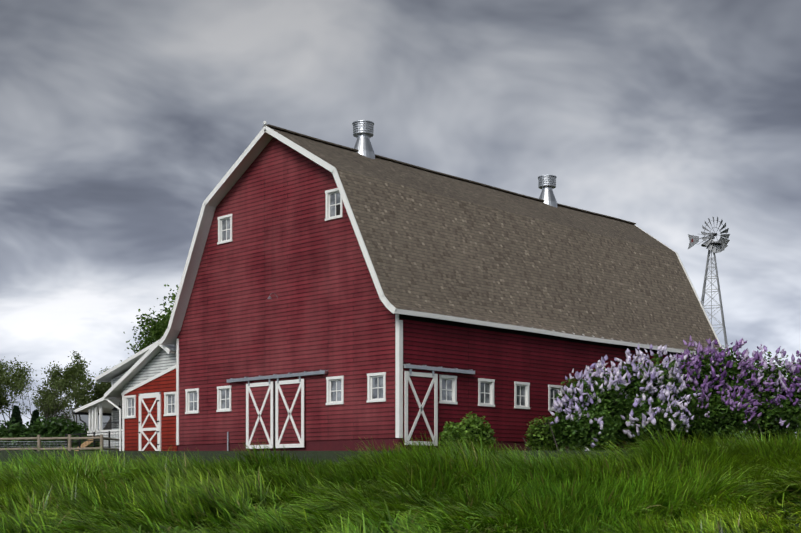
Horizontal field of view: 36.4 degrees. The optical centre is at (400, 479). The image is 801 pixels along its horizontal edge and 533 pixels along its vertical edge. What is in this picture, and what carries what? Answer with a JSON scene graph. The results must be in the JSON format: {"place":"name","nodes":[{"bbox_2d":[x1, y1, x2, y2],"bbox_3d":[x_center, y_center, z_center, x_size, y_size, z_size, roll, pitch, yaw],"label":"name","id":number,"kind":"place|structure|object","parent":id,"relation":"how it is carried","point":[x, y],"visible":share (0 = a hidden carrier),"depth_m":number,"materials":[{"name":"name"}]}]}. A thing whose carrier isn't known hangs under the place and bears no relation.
{"place":"outdoors","nodes":[
{"label":"outdoors","id":0,"kind":"place"},
{"bbox_2d":[86,360,121,420],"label":"tree","id":1,"kind":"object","parent":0,"point":[101,391],"depth_m":99.25,"materials":[{"name":"green plant"}]},
{"bbox_2d":[73,339,159,450],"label":"house","id":2,"kind":"structure","parent":0,"point":[100,407],"depth_m":61.03,"materials":[{"name":"grey wood"}]},
{"bbox_2d":[0,422,800,532],"bbox_3d":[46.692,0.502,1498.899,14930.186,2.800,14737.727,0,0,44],"label":"ground","id":3,"kind":"structure","parent":0,"point":[327,455],"depth_m":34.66,"materials":[{"name":"green plant"}]},
{"bbox_2d":[10,405,22,430],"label":"conifer","id":4,"kind":"object","parent":3,"relation":"on","point":[16,413],"visible":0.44,"depth_m":84.31,"materials":[{"name":"green plant"}]},
{"bbox_2d":[0,355,37,421],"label":"tree","id":5,"kind":"object","parent":3,"relation":"on","point":[4,377],"depth_m":104.85,"materials":[{"name":"green plant"}]},
{"bbox_2d":[29,410,40,428],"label":"conifer","id":6,"kind":"object","parent":3,"relation":"on","point":[35,415],"visible":0.23,"depth_m":80.25,"materials":[{"name":"green plant"}]},
{"bbox_2d":[4,369,72,422],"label":"bare tree","id":7,"kind":"object","parent":3,"relation":"on","point":[22,389],"depth_m":96.15,"materials":[{"name":"plant"}]},
{"bbox_2d":[0,415,99,450],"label":"hedge leaves","id":8,"kind":"object","parent":3,"relation":"on","point":[53,427],"visible":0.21,"depth_m":74.45,"materials":[{"name":"green plant"}]},
{"bbox_2d":[28,377,78,420],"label":"bare tree","id":9,"kind":"object","parent":3,"relation":"on","point":[48,401],"depth_m":86.79,"materials":[{"name":"green plant"}]},
{"bbox_2d":[0,431,121,450],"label":"fences","id":10,"kind":"object","parent":3,"relation":"on","point":[39,438],"visible":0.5,"depth_m":52.83,"materials":[{"name":"brown wood"}]},
{"bbox_2d":[34,350,90,422],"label":"tree","id":11,"kind":"object","parent":3,"relation":"on","point":[66,375],"depth_m":95.30,"materials":[{"name":"green plant"}]},
{"bbox_2d":[58,372,97,409],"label":"tree","id":12,"kind":"object","parent":3,"relation":"on","point":[83,399],"depth_m":139.85,"materials":[{"name":"green plant"}]},
{"bbox_2d":[45,410,111,436],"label":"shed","id":13,"kind":"structure","parent":3,"relation":"on","point":[85,418],"depth_m":128.61,"materials":[{"name":"white wood"}]},
{"bbox_2d":[103,341,176,450],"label":"annex shed","id":14,"kind":"structure","parent":3,"relation":"on","point":[143,388],"depth_m":47.77,"materials":[{"name":"red wood"}]},
{"bbox_2d":[123,284,178,357],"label":"tree","id":15,"kind":"object","parent":3,"relation":"on","point":[157,329],"depth_m":78.12,"materials":[{"name":"green plant"}]},
{"bbox_2d":[176,137,711,450],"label":"barn","id":16,"kind":"structure","parent":3,"relation":"on","point":[295,334],"depth_m":41.85,"materials":[{"name":"red wood"}]},
{"bbox_2d":[159,120,730,355],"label":"barn roof","id":17,"kind":"structure","parent":16,"relation":"attached to","point":[437,245],"depth_m":44.78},
{"bbox_2d":[440,421,469,450],"bbox_3d":[1.668,-1.279,38.711,0.870,1.106,1.154,0,0,44],"label":"shrub","id":18,"kind":"object","parent":3,"relation":"on","point":[450,430],"depth_m":38.53,"materials":[{"name":"green plant"}]},
{"bbox_2d":[459,411,495,450],"bbox_3d":[2.403,-1.465,39.562,1.088,1.478,1.590,0,0,70],"label":"shrub","id":19,"kind":"object","parent":3,"relation":"on","point":[472,425],"depth_m":39.43,"materials":[{"name":"green plant"}]},
{"bbox_2d":[523,416,566,450],"bbox_3d":[5.022,-1.494,42.306,1.216,1.539,2.132,0,0,44],"label":"shrub","id":20,"kind":"object","parent":3,"relation":"on","point":[546,437],"depth_m":41.95,"materials":[{"name":"green plant"}]},
{"bbox_2d":[548,355,629,450],"bbox_3d":[6.549,-2.389,41.619,2.495,3.788,3.087,0,0,44],"label":"lilac bush","id":21,"kind":"object","parent":3,"relation":"on","point":[582,433],"depth_m":41.13,"materials":[{"name":"purple plant"}]},
{"bbox_2d":[604,344,701,450],"bbox_3d":[8.685,-2.742,42.899,3.273,4.118,3.910,0,0,44],"label":"lilac bush","id":22,"kind":"object","parent":3,"relation":"on","point":[631,390],"depth_m":42.29,"materials":[{"name":"purple plant"}]},
{"bbox_2d":[688,217,729,352],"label":"windmill","id":23,"kind":"object","parent":3,"relation":"on","point":[718,246],"visible":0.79,"depth_m":73.89,"materials":[{"name":"metal"}]},
{"bbox_2d":[676,335,776,447],"bbox_3d":[11.697,-3.033,44.296,3.531,4.509,4.732,0,0,68],"label":"lilac bush","id":24,"kind":"object","parent":3,"relation":"on","point":[721,420],"depth_m":43.79,"materials":[{"name":"purple plant"}]},
{"bbox_2d":[664,349,800,436],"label":"lilac bush","id":25,"kind":"object","parent":3,"relation":"on","point":[783,384],"depth_m":44.26,"materials":[{"name":"purple plant"}]},
{"bbox_2d":[745,344,800,440],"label":"lilac bush","id":26,"kind":"object","parent":3,"relation":"on","point":[782,413],"depth_m":44.95,"materials":[{"name":"purple plant"}]},
{"bbox_2d":[0,0,800,432],"label":"sky","id":27,"kind":"structure","parent":0,"point":[119,119],"materials":[{"name":"grey"}]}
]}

